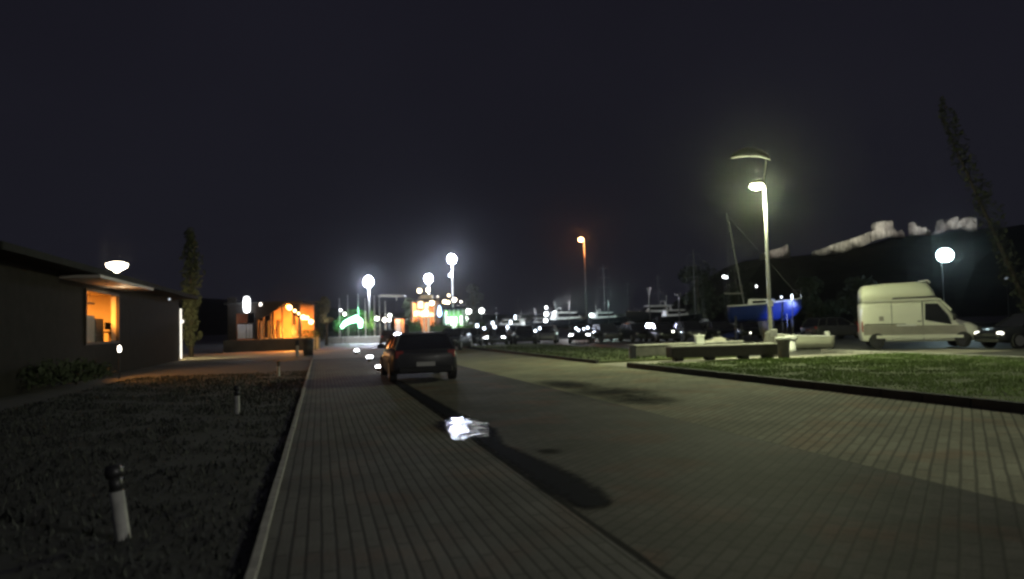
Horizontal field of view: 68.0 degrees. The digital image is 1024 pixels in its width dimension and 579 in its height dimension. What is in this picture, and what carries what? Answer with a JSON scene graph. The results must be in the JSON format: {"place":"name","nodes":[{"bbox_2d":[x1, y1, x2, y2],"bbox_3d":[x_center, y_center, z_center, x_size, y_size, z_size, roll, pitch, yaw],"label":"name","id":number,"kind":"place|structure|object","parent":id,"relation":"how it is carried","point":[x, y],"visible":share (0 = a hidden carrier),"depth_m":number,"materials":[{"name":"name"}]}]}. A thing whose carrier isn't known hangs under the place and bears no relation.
{"place":"outdoors","nodes":[
{"label":"outdoors","id":0,"kind":"place"},
{"bbox_2d":[0,360,310,578],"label":"lawn ground","id":1,"kind":"structure","parent":0,"point":[9,568],"depth_m":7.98,"materials":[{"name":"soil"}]},
{"bbox_2d":[52,357,115,384],"bbox_3d":[-14.053,2.627,24.507,2.652,0.919,2.313,-2,-3,0],"label":"shrub","id":2,"kind":"object","parent":1,"relation":"on","point":[86,375],"visible":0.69,"depth_m":24.23,"materials":[{"name":"green plant"}]},
{"bbox_2d":[104,464,130,540],"bbox_3d":[-2.925,1.577,5.635,0.130,0.556,0.127,-10,-3,0],"label":"lawn bollard","id":3,"kind":"object","parent":1,"relation":"on","point":[113,474],"visible":0.97,"depth_m":5.60,"materials":[{"name":"metal"}]},
{"bbox_2d":[233,386,239,414],"bbox_3d":[-5.116,2.054,14.125,0.124,0.530,0.121,-2,-3,0],"label":"lawn bollard","id":4,"kind":"object","parent":1,"relation":"on","point":[237,400],"visible":0.98,"depth_m":14.09,"materials":[{"name":"metal"}]},
{"bbox_2d":[169,349,383,362],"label":"side path","id":5,"kind":"structure","parent":0,"point":[264,356],"depth_m":47.48,"materials":[{"name":"concrete"}]},
{"bbox_2d":[302,337,313,354],"bbox_3d":[-12.861,3.586,47.901,0.740,1.120,0.740,-2,-3,0],"label":"litter bin","id":6,"kind":"object","parent":5,"relation":"on","point":[308,343],"visible":0.94,"depth_m":47.63,"materials":[{"name":"metal"}]},
{"bbox_2d":[179,298,631,335],"bbox_3d":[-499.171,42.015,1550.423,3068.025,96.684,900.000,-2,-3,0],"label":"hills","id":7,"kind":"structure","parent":0,"point":[212,316],"depth_m":1241.84,"materials":[{"name":"black"}]},
{"bbox_2d":[258,349,664,578],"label":"pavement","id":8,"kind":"structure","parent":0,"point":[384,478],"depth_m":6.35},
{"bbox_2d":[0,0,1023,314],"label":"sky","id":9,"kind":"structure","parent":0,"point":[310,150],"materials":[{"name":"black"}]},
{"bbox_2d":[1,316,1023,576],"bbox_3d":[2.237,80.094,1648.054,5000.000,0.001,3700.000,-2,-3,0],"label":"ground","id":10,"kind":"structure","parent":0,"point":[207,344],"depth_m":53.91,"materials":[{"name":"concrete"}]},
{"bbox_2d":[17,358,79,390],"bbox_3d":[-14.060,2.457,21.701,3.423,0.992,1.924,-2,-3,0],"label":"shrub","id":11,"kind":"object","parent":10,"relation":"on","point":[42,370],"visible":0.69,"depth_m":21.57,"materials":[{"name":"green plant"}]},
{"bbox_2d":[0,241,197,397],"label":"reception building","id":12,"kind":"structure","parent":10,"relation":"on","point":[45,309],"depth_m":25.20,"materials":[{"name":"paint"}]},
{"bbox_2d":[87,315,94,341],"bbox_3d":[-16.442,1.996,29.180,0.420,1.993,1.318,-1,-3,-14],"label":"storage box","id":13,"kind":"object","parent":12,"relation":"on","point":[90,328],"visible":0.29,"depth_m":29.36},
{"bbox_2d":[87,318,94,341],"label":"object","id":14,"kind":"structure","parent":13,"relation":"in","point":[90,321],"depth_m":29.33,"materials":[{"name":"grey"}]},
{"bbox_2d":[95,318,102,341],"bbox_3d":[-16.785,2.117,30.430,0.465,1.889,1.205,-1,-3,-14],"label":"filing cabinet","id":15,"kind":"object","parent":12,"relation":"in","point":[98,330],"visible":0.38,"depth_m":30.42,"materials":[{"name":"metal"}]},
{"bbox_2d":[84,288,119,344],"bbox_3d":[-15.740,1.080,29.169,0.123,2.030,4.632,-1,-3,-14],"label":"window frame","id":16,"kind":"structure","parent":12,"relation":"in","point":[85,289],"depth_m":29.15,"materials":[{"name":"brown wood"}]},
{"bbox_2d":[106,262,127,273],"bbox_3d":[-15.526,-0.758,29.834,0.800,0.622,0.800,-1,-3,-14],"label":"roof lamp","id":17,"kind":"object","parent":12,"relation":"on","point":[116,267],"visible":0.91,"depth_m":29.61,"materials":[{"name":"metal"}]},
{"bbox_2d":[179,227,205,356],"bbox_3d":[-21.967,0.164,52.164,1.691,8.969,1.669,-2,-3,0],"label":"cypress tree","id":18,"kind":"object","parent":10,"relation":"on","point":[188,317],"visible":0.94,"depth_m":51.93,"materials":[{"name":"green plant"}]},
{"bbox_2d":[223,298,317,351],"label":"cafe building","id":19,"kind":"structure","parent":10,"relation":"on","point":[289,326],"depth_m":62.01,"materials":[{"name":"stone"}]},
{"bbox_2d":[238,323,253,337],"bbox_3d":[-21.730,3.367,62.059,1.320,1.250,0.040,-2,-3,0],"label":"window","id":20,"kind":"structure","parent":19,"relation":"in","point":[238,323],"depth_m":62.05,"materials":[{"name":"grey glass"}]},
{"bbox_2d":[243,297,249,312],"bbox_3d":[-21.578,1.235,61.880,0.500,1.320,0.780,-2,-3,0],"label":"illuminated sign","id":21,"kind":"object","parent":19,"relation":"attached to","point":[246,302],"visible":1,"depth_m":61.55,"materials":[{"name":"white plastic"}]},
{"bbox_2d":[244,352,314,578],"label":"kerb edging","id":22,"kind":"object","parent":10,"relation":"on","point":[253,570],"visible":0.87,"depth_m":6.34,"materials":[{"name":"concrete"}]},
{"bbox_2d":[302,329,319,348],"bbox_3d":[-17.173,4.186,63.904,2.077,1.688,0.885,-2,-3,0],"label":"planter box","id":23,"kind":"object","parent":10,"relation":"on","point":[313,337],"visible":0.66,"depth_m":63.65,"materials":[{"name":"orange plant"}]},
{"bbox_2d":[314,301,327,341],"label":"cypress tree","id":24,"kind":"object","parent":10,"relation":"on","point":[317,313],"visible":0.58,"depth_m":81.71,"materials":[{"name":"green plant"}]},
{"bbox_2d":[319,296,333,345],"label":"tree","id":25,"kind":"object","parent":10,"relation":"on","point":[325,301],"visible":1,"depth_m":77.77,"materials":[{"name":"green plant"}]},
{"bbox_2d":[333,309,364,336],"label":"hedge","id":26,"kind":"object","parent":10,"relation":"on","point":[354,312],"visible":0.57,"depth_m":96.79,"materials":[{"name":"green plant"}]},
{"bbox_2d":[341,315,361,336],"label":"light tube","id":27,"kind":"object","parent":10,"relation":"on","point":[356,318],"visible":0.86,"depth_m":95.21,"materials":[{"name":"white plastic"}]},
{"bbox_2d":[328,336,379,343],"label":"terrace wall","id":28,"kind":"structure","parent":10,"relation":"on","point":[363,339],"depth_m":89.59,"materials":[{"name":"concrete"}]},
{"bbox_2d":[364,277,372,334],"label":"floodlight mast","id":29,"kind":"object","parent":10,"relation":"on","point":[368,281],"visible":0.9,"depth_m":103.83,"materials":[{"name":"metal"}]},
{"bbox_2d":[367,309,377,335],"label":"conical shrub","id":30,"kind":"object","parent":10,"relation":"on","point":[372,321],"visible":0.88,"depth_m":97.88,"materials":[{"name":"green plant"}]},
{"bbox_2d":[378,330,396,343],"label":"parked car","id":31,"kind":"object","parent":10,"relation":"on","point":[385,335],"visible":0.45,"depth_m":71.93,"materials":[{"name":"black paint"}]},
{"bbox_2d":[379,294,405,308],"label":"shade canopy","id":32,"kind":"object","parent":10,"relation":"on","point":[382,295],"visible":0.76,"depth_m":95.09,"materials":[{"name":"white metal"}]},
{"bbox_2d":[390,317,406,332],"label":"drinks stall","id":33,"kind":"object","parent":10,"relation":"on","point":[399,324],"visible":0.59,"depth_m":92.00,"materials":[{"name":"fabric"}]},
{"bbox_2d":[401,298,411,324],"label":"tree","id":34,"kind":"object","parent":10,"relation":"on","point":[407,305],"visible":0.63,"depth_m":107.57,"materials":[{"name":"green plant"}]},
{"bbox_2d":[408,320,421,331],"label":"hedge","id":35,"kind":"object","parent":10,"relation":"on","point":[415,326],"visible":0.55,"depth_m":83.63,"materials":[{"name":"green plant"}]},
{"bbox_2d":[406,295,442,331],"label":"restaurant","id":36,"kind":"structure","parent":10,"relation":"on","point":[419,307],"depth_m":94.98,"materials":[{"name":"fabric"}]},
{"bbox_2d":[424,274,432,294],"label":"floodlight mast","id":37,"kind":"object","parent":10,"relation":"on","point":[428,278],"visible":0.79,"depth_m":105.78,"materials":[{"name":"metal"}]},
{"bbox_2d":[429,322,453,331],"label":"hedge","id":38,"kind":"object","parent":10,"relation":"on","point":[436,328],"visible":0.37,"depth_m":83.63,"materials":[{"name":"green plant"}]},
{"bbox_2d":[448,255,455,310],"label":"floodlight mast","id":39,"kind":"object","parent":10,"relation":"on","point":[451,259],"visible":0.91,"depth_m":107.97,"materials":[{"name":"metal"}]},
{"bbox_2d":[441,307,469,327],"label":"kiosk","id":40,"kind":"object","parent":10,"relation":"on","point":[457,315],"visible":0.52,"depth_m":90.79,"materials":[{"name":"fabric"}]},
{"bbox_2d":[455,321,487,330],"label":"hedge","id":41,"kind":"object","parent":10,"relation":"on","point":[468,325],"visible":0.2,"depth_m":81.70,"materials":[{"name":"green plant"}]},
{"bbox_2d":[463,283,483,323],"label":"tree","id":42,"kind":"object","parent":10,"relation":"on","point":[473,299],"visible":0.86,"depth_m":118.00,"materials":[{"name":"green plant"}]},
{"bbox_2d":[469,327,486,345],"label":"parked car","id":43,"kind":"object","parent":10,"relation":"on","point":[473,330],"visible":0.4,"depth_m":56.95,"materials":[{"name":"black paint"}]},
{"bbox_2d":[485,326,512,344],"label":"parked car","id":44,"kind":"object","parent":10,"relation":"on","point":[500,334],"visible":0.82,"depth_m":58.71,"materials":[{"name":"grey paint"}]},
{"bbox_2d":[512,326,537,343],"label":"parked car","id":45,"kind":"object","parent":10,"relation":"on","point":[525,333],"visible":0.81,"depth_m":59.48,"materials":[{"name":"black paint"}]},
{"bbox_2d":[536,325,558,342],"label":"parked car","id":46,"kind":"object","parent":10,"relation":"on","point":[547,333],"visible":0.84,"depth_m":61.80,"materials":[{"name":"silver paint"}]},
{"bbox_2d":[566,324,592,342],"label":"parked car","id":47,"kind":"object","parent":10,"relation":"on","point":[573,333],"visible":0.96,"depth_m":59.42,"materials":[{"name":"black paint"}]},
{"bbox_2d":[579,238,586,316],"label":"harbour lamp","id":48,"kind":"object","parent":10,"relation":"on","point":[581,239],"visible":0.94,"depth_m":150.19,"materials":[{"name":"metal"}]},
{"bbox_2d":[591,324,622,341],"bbox_3d":[7.672,3.515,61.898,2.120,1.450,4.370,-1,-3,-8],"label":"parked car","id":49,"kind":"object","parent":10,"relation":"on","point":[601,332],"visible":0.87,"depth_m":60.87,"materials":[{"name":"grey paint"}]},
{"bbox_2d":[619,323,654,341],"bbox_3d":[9.820,3.360,59.900,2.120,1.450,4.370,-1,-3,-10],"label":"parked car","id":50,"kind":"object","parent":10,"relation":"on","point":[632,332],"visible":0.62,"depth_m":59.08,"materials":[{"name":"black paint"}]},
{"bbox_2d":[643,322,680,341],"bbox_3d":[11.216,3.178,56.903,2.120,1.450,4.370,-1,-3,-7],"label":"parked car","id":51,"kind":"object","parent":10,"relation":"on","point":[657,331],"visible":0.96,"depth_m":55.97,"materials":[{"name":"black paint"}]},
{"bbox_2d":[674,321,708,340],"bbox_3d":[13.583,3.160,57.902,2.120,1.450,4.370,-1,-3,-4],"label":"parked car","id":52,"kind":"object","parent":10,"relation":"on","point":[688,329],"visible":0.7,"depth_m":56.85,"materials":[{"name":"grey paint"}]},
{"bbox_2d":[678,260,721,318],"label":"tree","id":53,"kind":"object","parent":10,"relation":"on","point":[708,296],"visible":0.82,"depth_m":94.68,"materials":[{"name":"green plant"}]},
{"bbox_2d":[702,320,738,339],"bbox_3d":[15.207,3.019,55.904,2.120,1.450,4.370,-1,-3,-3],"label":"parked car","id":54,"kind":"object","parent":10,"relation":"on","point":[725,329],"visible":0.66,"depth_m":54.90,"materials":[{"name":"black paint"}]},
{"bbox_2d":[716,266,758,313],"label":"tree","id":55,"kind":"object","parent":10,"relation":"on","point":[745,290],"visible":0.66,"depth_m":114.75,"materials":[{"name":"green plant"}]},
{"bbox_2d":[463,346,1023,413],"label":"kerb","id":56,"kind":"structure","parent":10,"relation":"on","point":[985,403],"depth_m":15.05,"materials":[{"name":"grey concrete"}]},
{"bbox_2d":[729,322,761,338],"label":"parked car","id":57,"kind":"object","parent":10,"relation":"on","point":[751,327],"visible":0.48,"depth_m":58.42,"materials":[{"name":"black paint"}]},
{"bbox_2d":[735,314,792,342],"bbox_3d":[15.325,2.396,45.923,3.320,1.737,1.700,-3,-3,32],"label":"boat cradle","id":58,"kind":"object","parent":10,"relation":"on","point":[764,326],"visible":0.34,"depth_m":45.87,"materials":[{"name":"metal"}]},
{"bbox_2d":[724,213,801,334],"bbox_3d":[15.136,-1.041,46.145,4.563,7.654,1.400,-3,-3,32],"label":"sailboat","id":59,"kind":"object","parent":58,"relation":"on","point":[754,310],"visible":0.91,"depth_m":45.74,"materials":[{"name":"metal"}]},
{"bbox_2d":[785,335,797,351],"bbox_3d":[12.570,2.413,34.207,0.600,0.740,0.585,-2,-3,0],"label":"bollard","id":60,"kind":"object","parent":10,"relation":"on","point":[793,343],"visible":0.69,"depth_m":34.01,"materials":[{"name":"white paint"}]},
{"bbox_2d":[765,331,834,349],"bbox_3d":[13.552,2.417,35.909,3.027,0.840,1.370,-2,-3,8],"label":"dinghy","id":61,"kind":"object","parent":10,"relation":"on","point":[826,340],"visible":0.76,"depth_m":35.31,"materials":[{"name":"white paint"}]},
{"bbox_2d":[789,276,842,322],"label":"tree","id":62,"kind":"object","parent":10,"relation":"on","point":[813,311],"visible":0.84,"depth_m":79.27,"materials":[{"name":"green plant"}]},
{"bbox_2d":[800,317,858,337],"bbox_3d":[21.978,2.639,51.902,4.370,1.450,2.120,-1,-3,-20],"label":"parked car","id":63,"kind":"object","parent":10,"relation":"on","point":[839,327],"visible":0.69,"depth_m":51.08,"materials":[{"name":"grey paint"}]},
{"bbox_2d":[836,275,877,322],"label":"tree","id":64,"kind":"object","parent":10,"relation":"on","point":[850,302],"visible":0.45,"depth_m":70.17,"materials":[{"name":"green plant"}]},
{"bbox_2d":[857,279,981,348],"bbox_3d":[18.445,1.102,34.515,4.841,3.060,2.162,-3,-3,19],"label":"camper van","id":65,"kind":"object","parent":10,"relation":"on","point":[905,311],"visible":0.97,"depth_m":33.91,"materials":[{"name":"paint"}]},
{"bbox_2d":[821,349,1023,357],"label":"back kerb","id":66,"kind":"structure","parent":10,"relation":"on","point":[847,351],"depth_m":29.02,"materials":[{"name":"concrete"}]},
{"bbox_2d":[937,249,952,301],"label":"street lamp","id":67,"kind":"object","parent":10,"relation":"on","point":[944,255],"visible":0.98,"depth_m":74.87,"materials":[{"name":"metal"}]},
{"bbox_2d":[938,96,1023,312],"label":"cypress tree","id":68,"kind":"object","parent":10,"relation":"on","point":[1015,280],"visible":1,"depth_m":42.15,"materials":[{"name":"green plant"}]},
{"bbox_2d":[974,313,1023,347],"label":"parked car","id":69,"kind":"object","parent":10,"relation":"on","point":[1010,329],"visible":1,"depth_m":31.43,"materials":[{"name":"black paint"}]},
{"bbox_2d":[472,343,735,362],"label":"lawn verge","id":70,"kind":"structure","parent":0,"point":[602,361],"depth_m":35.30,"materials":[{"name":"plant"}]},
{"bbox_2d":[628,345,636,358],"bbox_3d":[4.690,2.477,29.509,0.300,0.605,0.300,-2,-3,0],"label":"litter bin","id":71,"kind":"object","parent":70,"relation":"on","point":[632,351],"depth_m":29.38,"materials":[{"name":"metal"}]},
{"bbox_2d":[636,340,743,356],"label":"wall","id":72,"kind":"structure","parent":70,"relation":"on","point":[650,349],"depth_m":31.34,"materials":[{"name":"grey concrete"}]},
{"bbox_2d":[694,333,704,343],"bbox_3d":[7.901,2.069,32.027,0.400,0.440,0.330,-2,-3,0],"label":"white canister","id":73,"kind":"object","parent":72,"relation":"on","point":[698,338],"visible":1,"depth_m":31.88,"materials":[{"name":"paint"}]},
{"bbox_2d":[704,337,726,341],"bbox_3d":[8.924,2.459,33.489,1.214,0.702,0.645,-2,-3,0],"label":"rope sack","id":74,"kind":"object","parent":72,"relation":"on","point":[718,339],"visible":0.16,"depth_m":33.36,"materials":[{"name":"fabric"}]},
{"bbox_2d":[346,348,1023,578],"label":"road","id":75,"kind":"structure","parent":0,"point":[690,500],"depth_m":6.26,"materials":[{"name":"grey asphalt"}]},
{"bbox_2d":[377,332,456,381],"bbox_3d":[-2.982,2.016,23.508,2.240,1.380,4.670,-1,-3,-14],"label":"parked car","id":76,"kind":"object","parent":75,"relation":"on","point":[418,352],"visible":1,"depth_m":21.46,"materials":[{"name":"paint"}]},
{"bbox_2d":[437,417,496,439],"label":"puddle","id":77,"kind":"object","parent":75,"relation":"on","point":[459,428],"visible":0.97,"depth_m":11.13,"materials":[{"name":"white liquid"}]},
{"bbox_2d":[391,380,612,507],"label":"shadow","id":78,"kind":"object","parent":75,"relation":"on","point":[576,491],"visible":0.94,"depth_m":7.90,"materials":[{"name":"black"}]},
{"bbox_2d":[385,377,674,578],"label":"gutter joint","id":79,"kind":"object","parent":75,"relation":"on","point":[636,554],"visible":0.91,"depth_m":5.84,"materials":[{"name":"grey concrete"}]},
{"bbox_2d":[455,347,1023,503],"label":"parking bays","id":80,"kind":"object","parent":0,"point":[977,450],"visible":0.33,"depth_m":11.18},
{"bbox_2d":[441,328,472,349],"bbox_3d":[-3.996,3.365,51.909,2.120,1.450,4.370,-2,-3,11],"label":"parked car","id":81,"kind":"object","parent":80,"relation":"on","point":[460,338],"visible":0.56,"depth_m":51.32,"materials":[{"name":"black paint"}]},
{"bbox_2d":[548,381,588,387],"bbox_3d":[1.337,2.364,18.907,1.900,0.001,4.560,-1,-3,-14],"label":"oil stain","id":82,"kind":"object","parent":80,"relation":"on","point":[566,384],"visible":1,"depth_m":18.82,"materials":[{"name":"black liquid"}]},
{"bbox_2d":[575,388,648,395],"bbox_3d":[2.151,2.227,16.510,2.660,0.001,3.800,-1,-3,-14],"label":"oil stain","id":83,"kind":"object","parent":80,"relation":"on","point":[617,391],"visible":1,"depth_m":16.45,"materials":[{"name":"black liquid"}]},
{"bbox_2d":[612,396,670,402],"bbox_3d":[2.481,2.132,14.712,2.090,0.001,2.660,-1,-3,-14],"label":"oil stain","id":84,"kind":"object","parent":80,"relation":"on","point":[648,400],"visible":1,"depth_m":14.59,"materials":[{"name":"black liquid"}]},
{"bbox_2d":[760,244,789,259],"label":"castle wall","id":85,"kind":"structure","parent":0,"point":[783,251],"depth_m":466.80,"materials":[{"name":"stone"}]},
{"bbox_2d":[558,320,997,338],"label":"water","id":86,"kind":"structure","parent":0,"point":[564,334],"depth_m":115.95,"materials":[{"name":"black liquid"}]},
{"bbox_2d":[487,315,531,333],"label":"motor yacht","id":87,"kind":"object","parent":86,"relation":"on","point":[505,322],"visible":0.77,"depth_m":103.01,"materials":[{"name":"silver metal"}]},
{"bbox_2d":[525,310,550,329],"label":"motor yacht","id":88,"kind":"object","parent":86,"relation":"on","point":[539,321],"visible":0.45,"depth_m":111.06,"materials":[{"name":"silver metal"}]},
{"bbox_2d":[543,307,592,329],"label":"motor yacht","id":89,"kind":"object","parent":86,"relation":"on","point":[559,320],"visible":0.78,"depth_m":102.66,"materials":[{"name":"white metal"}]},
{"bbox_2d":[558,313,578,316],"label":"window","id":90,"kind":"structure","parent":89,"relation":"in","point":[564,314],"depth_m":102.70,"materials":[{"name":"black glass"}]},
{"bbox_2d":[591,265,611,326],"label":"sailboat","id":91,"kind":"object","parent":86,"relation":"on","point":[603,268],"visible":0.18,"depth_m":108.66,"materials":[{"name":"metal"}]},
{"bbox_2d":[586,305,628,325],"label":"motor yacht","id":92,"kind":"object","parent":86,"relation":"on","point":[600,318],"visible":0.77,"depth_m":97.14,"materials":[{"name":"silver metal"}]},
{"bbox_2d":[625,295,671,322],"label":"motor yacht","id":93,"kind":"object","parent":86,"relation":"on","point":[642,316],"visible":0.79,"depth_m":75.18,"materials":[{"name":"black metal"}]},
{"bbox_2d":[655,302,701,324],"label":"motor yacht","id":94,"kind":"object","parent":86,"relation":"on","point":[671,316],"visible":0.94,"depth_m":71.33,"materials":[{"name":"black metal"}]},
{"bbox_2d":[685,249,708,323],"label":"sailboat","id":95,"kind":"object","parent":86,"relation":"on","point":[704,319],"visible":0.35,"depth_m":84.56,"materials":[{"name":"black metal"}]},
{"bbox_2d":[596,349,1010,366],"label":"yard path","id":96,"kind":"structure","parent":0,"point":[946,351],"depth_m":29.47,"materials":[{"name":"concrete"}]},
{"bbox_2d":[665,342,777,360],"bbox_3d":[7.924,2.350,28.683,4.146,0.558,0.810,-1,-3,-6],"label":"concrete bench","id":97,"kind":"object","parent":96,"relation":"on","point":[713,351],"visible":0.93,"depth_m":28.33,"materials":[{"name":"concrete"}]},
{"bbox_2d":[729,147,777,356],"bbox_3d":[9.635,-1.515,30.093,1.690,8.355,0.880,-2,-3,0],"label":"street lamp","id":98,"kind":"object","parent":96,"relation":"on","point":[770,334],"visible":0.94,"depth_m":30.03,"materials":[{"name":"metal"}]},
{"bbox_2d":[775,337,791,357],"bbox_3d":[9.849,2.130,27.517,0.600,0.820,0.600,-2,-3,0],"label":"litter bin","id":99,"kind":"object","parent":96,"relation":"on","point":[783,344],"visible":0.95,"depth_m":27.34,"materials":[{"name":"grey stone"}]},
{"bbox_2d":[641,352,1023,401],"bbox_3d":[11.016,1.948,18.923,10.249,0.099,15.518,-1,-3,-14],"label":"grass bank","id":100,"kind":"structure","parent":0,"point":[965,361],"depth_m":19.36,"materials":[{"name":"green plant"}]},
{"bbox_2d":[671,224,1023,322],"bbox_3d":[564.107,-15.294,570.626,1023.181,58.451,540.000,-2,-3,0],"label":"hill","id":101,"kind":"structure","parent":0,"point":[973,287],"depth_m":392.63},
{"bbox_2d":[812,221,905,255],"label":"castle wall","id":102,"kind":"structure","parent":101,"relation":"on","point":[882,229],"depth_m":469.73,"materials":[{"name":"stone"}]},
{"bbox_2d":[908,222,930,235],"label":"castle wall","id":103,"kind":"structure","parent":101,"relation":"on","point":[914,229],"depth_m":465.81,"materials":[{"name":"stone"}]},
{"bbox_2d":[930,217,958,235],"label":"castle wall","id":104,"kind":"structure","parent":101,"relation":"on","point":[942,226],"depth_m":470.37,"materials":[{"name":"stone"}]},
{"bbox_2d":[955,217,976,231],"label":"castle wall","id":105,"kind":"structure","parent":101,"relation":"on","point":[968,224],"depth_m":466.11,"materials":[{"name":"stone"}]},
{"bbox_3d":[-15.530,3.743,59.910,0.080,2.100,0.080,-2,-3,0],"label":"string light post","id":106,"kind":"object","parent":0,"visible":0},
{"bbox_2d":[286,304,312,323],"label":"string lights","id":107,"kind":"object","parent":106,"relation":"hanging from","point":[303,317],"visible":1,"depth_m":59.89,"materials":[{"name":"glass"}]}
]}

